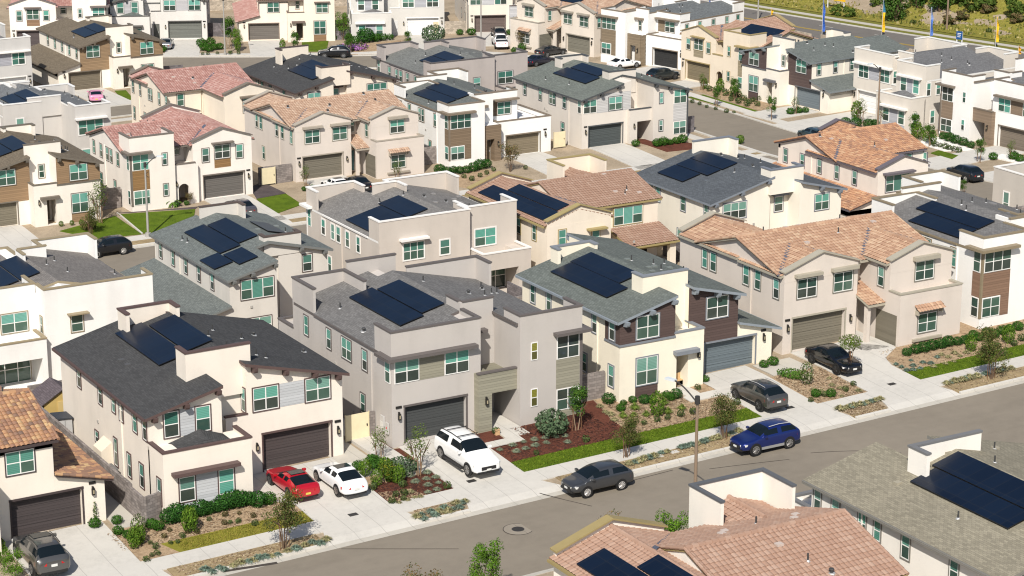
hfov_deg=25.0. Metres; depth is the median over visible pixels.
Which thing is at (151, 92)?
window
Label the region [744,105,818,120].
driveway
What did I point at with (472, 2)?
window
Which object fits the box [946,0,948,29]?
utility pole
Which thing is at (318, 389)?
window
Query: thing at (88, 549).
driveway
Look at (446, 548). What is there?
road
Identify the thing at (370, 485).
shrub
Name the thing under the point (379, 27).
window
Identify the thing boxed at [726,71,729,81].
window
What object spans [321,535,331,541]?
straw tuft
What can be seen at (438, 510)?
straw tuft
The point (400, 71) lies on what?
window
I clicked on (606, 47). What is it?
window
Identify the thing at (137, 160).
window
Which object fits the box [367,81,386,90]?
window
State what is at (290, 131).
window
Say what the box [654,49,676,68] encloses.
garage door
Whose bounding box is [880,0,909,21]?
tree
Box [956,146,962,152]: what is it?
shrub
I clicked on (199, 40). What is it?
green shrub
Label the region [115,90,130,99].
lawn
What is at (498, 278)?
window
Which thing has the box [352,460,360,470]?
green shrub
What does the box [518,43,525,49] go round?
green shrub
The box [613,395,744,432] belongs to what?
mulch bed
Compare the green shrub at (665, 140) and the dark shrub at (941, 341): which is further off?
the green shrub at (665, 140)
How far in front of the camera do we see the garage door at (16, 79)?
310.90 m
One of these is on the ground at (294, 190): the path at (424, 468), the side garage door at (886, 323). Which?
the path at (424, 468)
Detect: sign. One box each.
[827,0,845,8]
[956,31,962,42]
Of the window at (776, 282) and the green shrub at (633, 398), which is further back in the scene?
the window at (776, 282)
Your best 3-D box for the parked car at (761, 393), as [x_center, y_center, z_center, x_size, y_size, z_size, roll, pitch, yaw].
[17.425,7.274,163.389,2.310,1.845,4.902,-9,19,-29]
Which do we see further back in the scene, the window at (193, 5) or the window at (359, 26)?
the window at (193, 5)
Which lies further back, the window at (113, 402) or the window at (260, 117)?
the window at (260, 117)
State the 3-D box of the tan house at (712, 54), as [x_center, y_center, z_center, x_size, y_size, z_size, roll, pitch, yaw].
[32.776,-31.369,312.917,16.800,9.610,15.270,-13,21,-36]
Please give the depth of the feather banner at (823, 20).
349.02 m
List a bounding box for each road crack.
[224,562,277,571]
[710,459,788,468]
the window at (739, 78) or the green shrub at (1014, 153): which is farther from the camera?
the window at (739, 78)
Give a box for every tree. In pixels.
[0,546,24,575]
[79,205,99,232]
[86,179,108,223]
[185,192,193,203]
[221,16,234,48]
[230,28,242,44]
[259,485,306,549]
[290,30,300,45]
[299,166,309,185]
[335,11,350,39]
[344,31,351,48]
[370,425,387,456]
[392,160,402,176]
[400,562,442,575]
[404,30,411,40]
[404,423,430,476]
[467,537,503,575]
[499,141,521,171]
[515,30,523,43]
[566,383,588,430]
[609,411,643,457]
[655,508,688,531]
[698,72,706,89]
[709,392,741,438]
[712,85,721,106]
[729,78,739,100]
[766,96,776,119]
[792,97,799,113]
[838,334,862,359]
[855,97,867,122]
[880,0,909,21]
[908,111,919,137]
[911,0,925,8]
[925,123,934,145]
[928,0,951,11]
[960,180,966,189]
[973,323,1011,379]
[975,138,986,162]
[1007,139,1016,155]
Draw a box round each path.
[105,491,140,527]
[328,440,379,476]
[343,418,411,471]
[388,465,427,480]
[485,435,524,447]
[492,412,529,437]
[676,386,699,395]
[683,390,721,401]
[752,357,809,375]
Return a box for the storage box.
[50,411,73,432]
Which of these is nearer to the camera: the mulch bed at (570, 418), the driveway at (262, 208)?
the mulch bed at (570, 418)
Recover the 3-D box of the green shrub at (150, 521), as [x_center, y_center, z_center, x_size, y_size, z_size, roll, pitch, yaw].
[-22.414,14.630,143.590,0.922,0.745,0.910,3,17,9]
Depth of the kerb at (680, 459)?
154.03 m
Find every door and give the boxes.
[0,77,24,84]
[0,202,16,225]
[11,489,81,536]
[17,31,39,45]
[47,200,49,218]
[58,401,63,411]
[69,70,100,89]
[153,24,159,38]
[169,21,201,37]
[204,172,242,197]
[249,24,278,39]
[263,423,328,469]
[296,23,301,37]
[303,153,341,178]
[351,150,353,169]
[365,152,375,177]
[392,21,397,34]
[405,396,463,439]
[407,18,437,34]
[475,16,504,31]
[487,140,489,158]
[506,132,537,154]
[539,33,550,46]
[568,34,589,54]
[589,123,620,146]
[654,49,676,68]
[687,61,708,82]
[704,336,752,372]
[792,310,841,349]
[797,87,819,108]
[859,90,875,113]
[875,308,896,345]
[1000,126,1023,150]
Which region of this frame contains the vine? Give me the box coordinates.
[93,502,97,516]
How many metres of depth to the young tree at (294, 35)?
341.76 m
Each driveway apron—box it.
[137,570,170,575]
[323,512,426,545]
[466,480,563,511]
[789,411,856,432]
[881,386,960,410]
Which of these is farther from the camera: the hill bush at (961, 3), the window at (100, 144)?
the hill bush at (961, 3)
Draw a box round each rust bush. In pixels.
[942,14,956,24]
[955,10,969,19]
[980,3,997,12]
[1009,12,1023,22]
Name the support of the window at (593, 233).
in the cream house at (586, 194)
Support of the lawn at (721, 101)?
on the ground at (294, 190)
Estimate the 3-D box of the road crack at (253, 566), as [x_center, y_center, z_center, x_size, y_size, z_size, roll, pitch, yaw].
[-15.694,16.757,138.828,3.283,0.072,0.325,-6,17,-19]
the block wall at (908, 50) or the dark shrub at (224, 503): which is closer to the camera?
the dark shrub at (224, 503)
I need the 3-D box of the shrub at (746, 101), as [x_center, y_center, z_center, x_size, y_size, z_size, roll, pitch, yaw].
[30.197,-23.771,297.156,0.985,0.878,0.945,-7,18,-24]
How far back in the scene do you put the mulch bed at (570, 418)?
159.56 m
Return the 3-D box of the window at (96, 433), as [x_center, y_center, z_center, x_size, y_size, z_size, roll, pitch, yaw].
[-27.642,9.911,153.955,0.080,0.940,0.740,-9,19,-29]
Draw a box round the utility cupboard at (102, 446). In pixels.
[93,435,112,463]
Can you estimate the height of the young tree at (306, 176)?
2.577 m
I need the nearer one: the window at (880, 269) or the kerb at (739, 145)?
the window at (880, 269)
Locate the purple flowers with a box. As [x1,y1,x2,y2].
[349,43,368,50]
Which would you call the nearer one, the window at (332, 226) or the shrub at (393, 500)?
the shrub at (393, 500)
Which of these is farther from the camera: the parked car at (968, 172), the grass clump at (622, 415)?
the parked car at (968, 172)
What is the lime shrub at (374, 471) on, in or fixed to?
on the mulch bed at (390, 488)
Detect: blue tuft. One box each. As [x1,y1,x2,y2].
[198,565,210,571]
[208,568,218,574]
[218,565,228,571]
[244,558,254,563]
[253,553,263,559]
[261,553,270,559]
[291,544,302,551]
[307,539,315,543]
[313,539,327,545]
[419,516,427,520]
[426,508,434,513]
[429,511,440,517]
[438,504,448,508]
[455,503,464,508]
[645,453,654,460]
[675,444,686,448]
[688,441,694,447]
[699,438,708,443]
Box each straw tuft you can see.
[227,563,238,567]
[233,558,247,564]
[282,547,292,552]
[301,541,309,546]
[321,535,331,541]
[410,512,422,518]
[435,507,444,512]
[440,507,455,513]
[449,499,461,504]
[605,411,616,415]
[625,460,633,465]
[633,457,644,462]
[636,454,648,460]
[650,452,660,457]
[709,435,717,440]
[713,433,722,438]
[734,427,743,432]
[834,404,845,410]
[848,401,859,406]
[942,380,952,384]
[948,376,961,382]
[957,376,967,381]
[967,373,977,379]
[972,372,981,377]
[990,367,1003,372]
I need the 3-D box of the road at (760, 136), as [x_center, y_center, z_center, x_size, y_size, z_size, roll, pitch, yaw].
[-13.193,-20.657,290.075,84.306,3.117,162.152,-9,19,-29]
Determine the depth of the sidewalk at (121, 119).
294.05 m
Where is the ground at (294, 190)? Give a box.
[0,0,1023,575]
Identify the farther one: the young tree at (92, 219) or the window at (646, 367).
the young tree at (92, 219)
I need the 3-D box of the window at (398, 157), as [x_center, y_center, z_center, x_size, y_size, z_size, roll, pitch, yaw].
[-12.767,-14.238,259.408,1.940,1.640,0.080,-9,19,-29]
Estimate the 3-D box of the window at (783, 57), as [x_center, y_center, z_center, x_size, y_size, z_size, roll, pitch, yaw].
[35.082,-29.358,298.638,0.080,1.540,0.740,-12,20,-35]
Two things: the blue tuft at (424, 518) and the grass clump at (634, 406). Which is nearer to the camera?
the blue tuft at (424, 518)
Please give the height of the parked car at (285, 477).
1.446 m
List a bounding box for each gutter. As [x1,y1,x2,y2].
[133,155,767,248]
[206,380,1023,575]
[523,568,553,575]
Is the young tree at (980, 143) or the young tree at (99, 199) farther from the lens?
the young tree at (980, 143)
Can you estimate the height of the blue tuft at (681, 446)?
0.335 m
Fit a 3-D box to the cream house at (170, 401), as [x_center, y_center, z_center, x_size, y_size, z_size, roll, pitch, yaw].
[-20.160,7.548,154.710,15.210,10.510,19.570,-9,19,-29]
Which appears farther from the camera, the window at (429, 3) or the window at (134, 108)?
the window at (429, 3)
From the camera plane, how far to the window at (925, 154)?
240.98 m
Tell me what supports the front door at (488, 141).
in the white house at (462, 121)
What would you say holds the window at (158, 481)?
in the cream house at (170, 401)
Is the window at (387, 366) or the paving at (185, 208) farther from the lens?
the paving at (185, 208)
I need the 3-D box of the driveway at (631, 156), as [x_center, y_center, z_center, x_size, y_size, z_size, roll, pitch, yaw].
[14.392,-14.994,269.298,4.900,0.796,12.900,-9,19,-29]
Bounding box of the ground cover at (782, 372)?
[777,368,809,379]
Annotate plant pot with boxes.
[494,428,499,435]
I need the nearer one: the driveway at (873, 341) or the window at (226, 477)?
the window at (226, 477)
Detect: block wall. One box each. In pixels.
[40,405,144,523]
[101,187,120,209]
[144,491,161,521]
[163,65,182,68]
[208,23,234,36]
[209,0,346,10]
[258,163,291,184]
[335,27,350,39]
[369,410,374,435]
[424,146,435,164]
[444,21,464,33]
[507,281,521,296]
[582,370,604,401]
[663,242,679,261]
[688,116,693,132]
[794,30,811,35]
[821,34,913,51]
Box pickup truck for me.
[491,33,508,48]
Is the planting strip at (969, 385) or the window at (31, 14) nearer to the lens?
the planting strip at (969, 385)
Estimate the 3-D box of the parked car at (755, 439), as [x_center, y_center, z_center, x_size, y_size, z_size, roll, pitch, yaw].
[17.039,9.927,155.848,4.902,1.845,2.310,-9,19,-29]
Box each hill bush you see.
[830,4,841,15]
[842,6,855,16]
[869,0,881,6]
[949,0,965,6]
[963,0,985,10]
[984,0,996,5]
[1004,0,1023,16]
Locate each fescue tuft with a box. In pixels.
[410,478,420,483]
[421,469,430,473]
[423,482,432,486]
[507,442,517,446]
[530,442,538,446]
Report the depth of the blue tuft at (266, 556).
139.70 m
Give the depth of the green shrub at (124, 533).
142.12 m
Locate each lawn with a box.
[60,216,140,238]
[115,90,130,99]
[118,209,194,233]
[161,511,312,551]
[257,194,299,212]
[302,41,327,51]
[511,408,758,470]
[688,94,756,111]
[905,344,1023,378]
[931,150,957,158]
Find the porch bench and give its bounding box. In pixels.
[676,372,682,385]
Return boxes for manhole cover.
[503,523,531,534]
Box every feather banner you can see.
[822,0,825,31]
[882,2,885,31]
[930,7,933,35]
[995,17,998,46]
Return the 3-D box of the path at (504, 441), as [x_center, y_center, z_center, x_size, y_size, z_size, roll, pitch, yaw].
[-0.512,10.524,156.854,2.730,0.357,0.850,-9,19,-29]
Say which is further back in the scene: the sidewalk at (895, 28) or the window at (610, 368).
the sidewalk at (895, 28)
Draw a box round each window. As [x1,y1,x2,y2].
[0,168,16,186]
[0,310,28,334]
[0,360,31,384]
[4,447,35,477]
[11,52,25,65]
[16,10,22,21]
[16,117,24,123]
[26,9,39,19]
[38,164,44,178]
[39,315,43,334]
[43,10,49,20]
[60,8,66,13]
[69,162,87,181]
[70,191,89,213]
[70,315,84,332]
[75,48,77,58]
[76,370,81,389]
[78,8,82,17]
[78,118,103,135]
[82,148,89,153]
[86,44,99,58]
[92,8,104,15]
[92,139,95,153]
[94,429,98,441]
[97,386,102,406]
[99,142,102,157]
[100,171,103,186]
[105,146,108,161]
[109,148,112,163]
[111,397,115,414]
[113,436,118,467]
[116,2,123,13]
[116,42,121,52]
[116,152,119,167]
[118,403,123,423]
[126,156,129,170]
[126,451,132,479]
[128,190,130,204]
[131,1,138,13]
[131,79,134,92]
[132,154,148,170]
[132,414,137,434]
[133,106,135,119]
[134,189,150,205]
[138,83,141,96]
[138,461,144,490]
[139,41,153,54]
[141,421,147,442]
[147,87,149,100]
[150,88,152,101]
[156,476,162,506]
[157,91,160,105]
[158,242,162,259]
[161,152,167,165]
[162,409,180,439]
[163,0,175,10]
[163,183,168,196]
[170,249,174,266]
[174,148,179,155]
[176,93,184,105]
[178,475,196,503]
[183,257,187,274]
[188,0,200,10]
[194,403,211,430]
[196,265,200,282]
[201,147,209,162]
[210,273,214,291]
[214,143,230,159]
[217,467,235,495]
[235,143,243,158]
[240,275,274,300]
[240,386,245,412]
[249,314,272,325]
[252,383,279,412]
[255,113,258,127]
[259,115,262,129]
[262,145,265,159]
[267,2,279,12]
[275,123,278,137]
[280,125,283,139]
[289,129,292,144]
[295,1,299,8]
[302,253,312,272]
[303,313,308,337]
[304,128,319,144]
[304,374,330,403]
[307,91,320,97]
[307,209,310,226]
[313,20,325,34]
[316,3,328,12]
[321,218,325,235]
[325,327,331,350]
[327,255,331,269]
[330,222,334,240]
[332,125,347,140]
[333,88,338,94]
[335,225,340,243]
[341,335,351,363]
[345,230,349,248]
[351,121,354,132]
[356,235,360,253]
[357,0,364,10]
[358,25,365,34]
[360,391,365,412]
[361,347,367,372]
[364,122,367,137]
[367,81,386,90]
[371,0,378,9]
[376,24,383,35]
[384,362,389,383]
[389,118,404,133]
[390,153,405,168]
[394,359,418,383]
[399,70,402,81]
[402,0,414,7]
[402,239,424,261]
[418,107,420,121]
[421,108,424,122]
[426,0,438,7]
[433,113,435,126]
[439,238,450,255]
[444,115,447,128]
[445,146,448,159]
[445,350,468,374]
[450,113,470,129]
[451,146,464,160]
[470,0,481,4]
[473,77,480,85]
[474,226,496,247]
[491,269,505,287]
[495,0,506,4]
[497,70,512,84]
[497,100,510,115]
[517,218,520,234]
[521,32,529,43]
[523,83,526,95]
[524,5,533,17]
[530,285,535,304]
[531,224,536,241]
[531,342,537,360]
[531,388,537,406]
[538,88,541,100]
[546,292,551,308]
[548,10,551,20]
[548,92,555,105]
[556,386,578,410]
[557,334,578,359]
[558,228,566,243]
[560,122,564,131]
[562,96,566,108]
[563,12,572,24]
[578,101,580,113]
[579,15,588,27]
[582,351,587,373]
[583,99,596,113]
[591,230,599,236]
[591,314,596,333]
[597,17,600,28]
[602,17,615,29]
[602,42,610,54]
[607,363,614,388]
[608,95,622,110]
[608,322,615,342]
[613,203,642,226]
[635,312,659,340]
[635,354,658,386]
[638,20,641,30]
[655,186,660,202]
[658,119,663,131]
[659,92,663,103]
[664,21,674,33]
[673,120,685,133]
[674,89,686,103]
[680,196,685,212]
[686,37,690,49]
[693,38,703,50]
[701,247,707,269]
[703,204,708,214]
[705,294,728,320]
[706,42,710,54]
[709,250,716,272]
[711,18,715,25]
[722,200,746,217]
[725,16,728,23]
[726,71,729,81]
[727,46,730,56]
[738,48,744,60]
[738,77,741,88]
[742,264,749,286]
[748,51,759,66]
[748,74,758,92]
[754,269,761,291]
[772,277,779,300]
[773,196,783,212]
[781,55,785,66]
[783,147,787,162]
[795,58,806,74]
[796,276,817,299]
[799,153,804,168]
[812,489,821,507]
[814,192,829,211]
[816,63,821,75]
[816,158,821,174]
[830,498,840,508]
[832,270,853,293]
[833,61,837,72]
[834,164,839,179]
[849,58,853,70]
[851,169,857,185]
[857,512,866,529]
[858,64,868,79]
[872,520,881,543]
[877,265,884,287]
[878,69,889,83]
[882,106,889,121]
[885,173,909,192]
[892,70,896,83]
[897,110,904,125]
[899,535,910,562]
[900,76,906,90]
[912,79,919,94]
[914,259,934,281]
[916,310,937,333]
[923,151,927,161]
[926,82,931,96]
[929,110,934,123]
[936,81,940,94]
[940,118,951,131]
[942,87,953,101]
[948,559,959,575]
[950,246,955,267]
[961,119,964,130]
[962,92,965,102]
[970,296,978,317]
[973,251,980,272]
[981,296,999,317]
[984,249,1011,272]
[998,98,1010,112]
[1002,190,1009,205]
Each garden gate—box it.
[261,166,275,184]
[345,411,369,442]
[553,131,565,147]
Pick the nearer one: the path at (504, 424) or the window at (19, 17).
the path at (504, 424)
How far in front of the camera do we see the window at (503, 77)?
294.78 m
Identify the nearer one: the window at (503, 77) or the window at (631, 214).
the window at (631, 214)
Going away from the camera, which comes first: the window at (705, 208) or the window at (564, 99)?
the window at (705, 208)
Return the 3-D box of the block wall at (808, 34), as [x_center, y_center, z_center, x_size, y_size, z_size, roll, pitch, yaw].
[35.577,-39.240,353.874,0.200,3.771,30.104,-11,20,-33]
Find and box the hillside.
[747,0,1023,43]
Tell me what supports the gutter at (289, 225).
on the ground at (294, 190)
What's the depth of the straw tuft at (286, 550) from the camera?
140.50 m
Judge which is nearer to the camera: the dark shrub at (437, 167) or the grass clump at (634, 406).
the grass clump at (634, 406)
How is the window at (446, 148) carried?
in the white house at (462, 121)
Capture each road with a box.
[98,156,777,271]
[111,105,131,115]
[163,56,992,200]
[225,383,1023,575]
[700,0,1023,57]
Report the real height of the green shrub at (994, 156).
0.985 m
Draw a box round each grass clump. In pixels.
[619,411,627,418]
[630,403,639,410]
[642,410,651,416]
[663,407,673,413]
[678,404,684,410]
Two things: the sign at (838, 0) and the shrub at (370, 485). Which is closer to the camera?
the shrub at (370, 485)
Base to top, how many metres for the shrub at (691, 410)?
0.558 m
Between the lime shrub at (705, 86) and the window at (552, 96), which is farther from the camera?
the lime shrub at (705, 86)
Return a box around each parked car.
[12,531,69,575]
[87,90,103,101]
[97,235,132,257]
[161,38,173,48]
[226,198,257,212]
[265,466,319,499]
[312,462,367,495]
[317,45,350,57]
[320,177,346,183]
[344,175,371,190]
[434,423,499,476]
[491,26,506,35]
[528,54,554,66]
[534,45,566,55]
[560,459,633,497]
[607,57,640,67]
[646,67,679,79]
[729,416,800,455]
[730,377,787,410]
[797,126,818,135]
[804,343,862,374]
[946,163,983,181]
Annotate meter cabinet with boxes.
[380,414,384,430]
[385,422,388,434]
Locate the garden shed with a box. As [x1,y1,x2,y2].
[32,377,63,412]
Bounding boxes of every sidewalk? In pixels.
[80,356,1023,575]
[111,117,131,122]
[126,150,755,240]
[163,51,993,178]
[687,133,777,162]
[744,3,1023,48]
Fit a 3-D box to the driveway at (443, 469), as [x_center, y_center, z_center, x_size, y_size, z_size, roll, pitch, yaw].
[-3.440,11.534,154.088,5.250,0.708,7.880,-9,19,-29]
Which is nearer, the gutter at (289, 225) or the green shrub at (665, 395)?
the green shrub at (665, 395)
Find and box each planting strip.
[131,152,760,244]
[167,534,324,575]
[414,502,466,517]
[555,434,736,480]
[842,402,887,417]
[945,366,1023,392]
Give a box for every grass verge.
[710,0,1023,51]
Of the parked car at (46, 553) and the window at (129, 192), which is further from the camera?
the window at (129, 192)
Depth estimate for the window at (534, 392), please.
159.49 m
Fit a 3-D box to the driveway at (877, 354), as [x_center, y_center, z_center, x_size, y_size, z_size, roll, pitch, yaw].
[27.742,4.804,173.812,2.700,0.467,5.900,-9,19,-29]
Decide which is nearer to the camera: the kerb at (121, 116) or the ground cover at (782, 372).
the ground cover at (782, 372)
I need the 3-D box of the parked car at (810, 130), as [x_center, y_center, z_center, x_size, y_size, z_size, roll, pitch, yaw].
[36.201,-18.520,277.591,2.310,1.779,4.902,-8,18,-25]
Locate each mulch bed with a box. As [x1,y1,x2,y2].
[116,499,300,550]
[131,544,178,560]
[351,40,403,54]
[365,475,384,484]
[371,473,452,501]
[379,489,425,501]
[394,448,412,458]
[459,169,496,187]
[476,431,503,442]
[491,437,565,461]
[519,413,599,439]
[548,421,631,448]
[581,400,610,422]
[595,393,690,418]
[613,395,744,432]
[637,139,691,151]
[690,383,714,392]
[696,88,771,110]
[770,366,866,403]
[886,319,1023,370]
[959,322,975,332]
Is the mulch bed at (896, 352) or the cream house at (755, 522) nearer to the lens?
the cream house at (755, 522)
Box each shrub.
[1,538,5,548]
[80,221,89,229]
[87,517,101,527]
[111,515,122,523]
[112,525,123,534]
[122,530,130,537]
[127,526,140,548]
[130,513,145,532]
[132,523,145,544]
[145,518,156,528]
[151,542,158,548]
[152,520,164,530]
[159,507,178,523]
[166,502,186,522]
[168,199,181,207]
[175,503,191,518]
[180,506,197,531]
[191,499,209,516]
[196,38,206,45]
[199,42,207,50]
[200,501,215,514]
[204,45,212,51]
[207,37,215,44]
[208,499,223,512]
[211,43,217,49]
[214,492,233,510]
[215,42,223,48]
[221,489,243,508]
[231,489,249,506]
[234,37,240,50]
[240,491,256,504]
[248,490,267,507]
[251,520,258,525]
[261,491,276,504]
[279,38,285,46]
[350,36,359,44]
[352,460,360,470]
[356,27,374,42]
[358,458,371,476]
[367,455,382,469]
[368,482,376,490]
[370,468,382,485]
[371,32,380,41]
[377,456,392,474]
[379,33,387,40]
[380,459,395,482]
[383,456,418,474]
[383,467,391,481]
[388,496,396,502]
[390,463,405,483]
[398,479,406,487]
[400,488,407,494]
[420,24,444,40]
[433,164,445,171]
[442,167,452,171]
[442,481,451,488]
[455,165,463,173]
[456,29,463,34]
[463,165,471,172]
[467,27,475,34]
[468,162,478,171]
[473,159,486,169]
[481,158,491,167]
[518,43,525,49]
[534,407,569,436]
[582,435,589,442]
[601,392,615,403]
[616,403,625,411]
[628,395,636,402]
[631,139,639,146]
[638,394,648,403]
[649,390,664,415]
[652,138,661,146]
[653,415,660,421]
[659,136,668,145]
[662,390,670,397]
[666,394,675,400]
[670,388,682,398]
[672,136,680,143]
[677,410,684,416]
[678,134,687,142]
[689,407,695,414]
[700,78,707,88]
[703,374,709,381]
[716,78,724,89]
[722,88,729,95]
[729,84,737,96]
[743,100,750,105]
[759,360,768,367]
[767,356,778,365]
[786,108,794,113]
[794,106,802,112]
[799,362,813,384]
[810,388,821,396]
[825,388,836,397]
[841,117,851,122]
[850,117,861,125]
[851,100,861,118]
[862,118,874,126]
[901,347,911,355]
[909,343,921,353]
[911,120,922,138]
[918,341,930,351]
[921,125,929,140]
[926,339,938,349]
[928,131,936,142]
[936,338,946,348]
[938,132,947,138]
[943,132,953,141]
[943,335,955,346]
[950,135,960,143]
[953,336,962,345]
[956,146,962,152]
[958,137,968,145]
[961,335,967,343]
[965,335,976,351]
[966,141,974,147]
[968,330,978,337]
[974,333,984,340]
[988,152,997,159]
[991,329,999,337]
[997,325,1009,334]
[1001,325,1015,343]
[1008,151,1018,159]
[1012,321,1023,330]
[1015,154,1023,161]
[1017,333,1023,340]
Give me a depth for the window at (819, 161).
238.26 m
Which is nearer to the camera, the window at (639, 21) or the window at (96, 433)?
the window at (96, 433)
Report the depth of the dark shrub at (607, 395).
163.13 m
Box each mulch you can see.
[107,321,1023,550]
[174,369,1022,574]
[372,412,626,500]
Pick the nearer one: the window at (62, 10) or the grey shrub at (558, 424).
the grey shrub at (558, 424)
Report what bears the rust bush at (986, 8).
on the hillside
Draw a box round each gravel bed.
[920,137,973,150]
[997,154,1023,162]
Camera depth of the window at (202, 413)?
146.82 m
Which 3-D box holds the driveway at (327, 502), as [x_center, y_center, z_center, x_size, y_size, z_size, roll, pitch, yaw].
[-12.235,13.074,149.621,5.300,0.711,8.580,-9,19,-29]
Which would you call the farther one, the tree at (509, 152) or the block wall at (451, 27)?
the block wall at (451, 27)
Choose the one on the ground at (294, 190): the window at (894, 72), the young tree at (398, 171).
the young tree at (398, 171)
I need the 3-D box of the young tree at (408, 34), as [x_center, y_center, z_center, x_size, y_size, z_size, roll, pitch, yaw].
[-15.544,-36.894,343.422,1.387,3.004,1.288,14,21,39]
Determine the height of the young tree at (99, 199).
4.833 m
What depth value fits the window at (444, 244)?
206.95 m
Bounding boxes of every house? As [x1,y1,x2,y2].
[0,22,32,86]
[0,80,110,153]
[0,123,103,226]
[0,232,153,388]
[0,386,113,555]
[6,0,109,45]
[31,14,165,89]
[52,299,349,517]
[85,103,254,211]
[109,0,209,39]
[120,201,332,328]
[128,62,273,131]
[232,0,335,41]
[242,89,424,181]
[243,44,399,99]
[277,253,592,447]
[299,170,531,292]
[347,0,443,40]
[371,36,527,90]
[393,67,550,167]
[455,0,516,32]
[465,153,679,266]
[504,53,692,148]
[510,0,651,56]
[515,233,781,402]
[547,467,908,575]
[596,0,744,69]
[637,135,847,239]
[678,210,962,354]
[679,14,817,90]
[739,28,907,113]
[773,118,930,217]
[795,429,1023,575]
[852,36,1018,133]
[871,169,1023,328]
[935,57,1023,150]
[992,161,1023,206]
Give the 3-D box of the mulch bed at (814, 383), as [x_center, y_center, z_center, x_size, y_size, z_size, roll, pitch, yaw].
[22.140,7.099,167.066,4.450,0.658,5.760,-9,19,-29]
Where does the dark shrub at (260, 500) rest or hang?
on the mulch bed
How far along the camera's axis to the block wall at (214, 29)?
356.27 m
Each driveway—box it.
[0,225,38,250]
[5,521,139,575]
[75,88,130,106]
[164,39,201,55]
[204,194,291,223]
[248,40,281,55]
[253,474,294,504]
[258,457,388,520]
[303,175,371,193]
[398,439,522,487]
[407,34,440,48]
[475,32,509,45]
[506,152,556,174]
[549,52,589,57]
[588,143,664,169]
[636,66,677,74]
[670,80,708,87]
[703,365,816,415]
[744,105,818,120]
[774,112,874,130]
[791,342,920,391]
[839,330,894,351]
[847,342,895,363]
[928,146,1023,168]
[984,171,993,180]
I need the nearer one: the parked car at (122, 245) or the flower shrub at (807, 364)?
the flower shrub at (807, 364)
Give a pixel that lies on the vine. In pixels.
(95, 512)
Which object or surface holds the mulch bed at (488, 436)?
on the ground at (294, 190)
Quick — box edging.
[116,212,142,233]
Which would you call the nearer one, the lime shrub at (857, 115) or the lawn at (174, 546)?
the lawn at (174, 546)
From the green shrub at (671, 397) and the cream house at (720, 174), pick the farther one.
the cream house at (720, 174)
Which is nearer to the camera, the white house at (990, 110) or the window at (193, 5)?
the white house at (990, 110)
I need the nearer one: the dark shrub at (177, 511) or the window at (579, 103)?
the dark shrub at (177, 511)
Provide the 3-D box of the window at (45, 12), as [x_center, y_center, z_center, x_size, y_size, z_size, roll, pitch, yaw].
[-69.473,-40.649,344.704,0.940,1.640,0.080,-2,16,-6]
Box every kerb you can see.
[111,114,131,117]
[133,153,765,246]
[163,54,992,182]
[188,543,327,575]
[368,67,777,157]
[425,509,469,521]
[632,446,733,472]
[702,0,1023,52]
[855,408,890,418]
[959,376,1023,393]
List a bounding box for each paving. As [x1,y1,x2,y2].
[120,206,197,212]
[253,184,285,198]
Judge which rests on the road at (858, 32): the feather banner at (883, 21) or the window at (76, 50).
the feather banner at (883, 21)
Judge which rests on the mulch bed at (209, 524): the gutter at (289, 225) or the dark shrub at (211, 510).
the dark shrub at (211, 510)
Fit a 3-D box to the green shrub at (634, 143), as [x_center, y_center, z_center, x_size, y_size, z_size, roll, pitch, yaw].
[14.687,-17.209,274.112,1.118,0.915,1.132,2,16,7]
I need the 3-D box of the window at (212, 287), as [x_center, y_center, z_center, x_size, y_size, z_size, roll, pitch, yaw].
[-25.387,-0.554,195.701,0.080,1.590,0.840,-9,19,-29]
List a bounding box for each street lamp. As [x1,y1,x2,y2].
[143,155,163,236]
[222,0,225,54]
[480,0,481,36]
[664,377,699,481]
[867,63,880,124]
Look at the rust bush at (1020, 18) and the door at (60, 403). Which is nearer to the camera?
the door at (60, 403)
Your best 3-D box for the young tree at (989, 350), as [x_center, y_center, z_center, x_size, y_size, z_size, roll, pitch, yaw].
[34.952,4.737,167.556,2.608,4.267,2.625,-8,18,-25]
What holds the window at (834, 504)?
in the white house at (951, 505)
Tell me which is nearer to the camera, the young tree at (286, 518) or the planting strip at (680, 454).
the young tree at (286, 518)
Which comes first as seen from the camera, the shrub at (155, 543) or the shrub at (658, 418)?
the shrub at (155, 543)
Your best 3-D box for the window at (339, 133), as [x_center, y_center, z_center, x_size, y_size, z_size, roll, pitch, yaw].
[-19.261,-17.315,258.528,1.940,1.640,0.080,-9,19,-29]

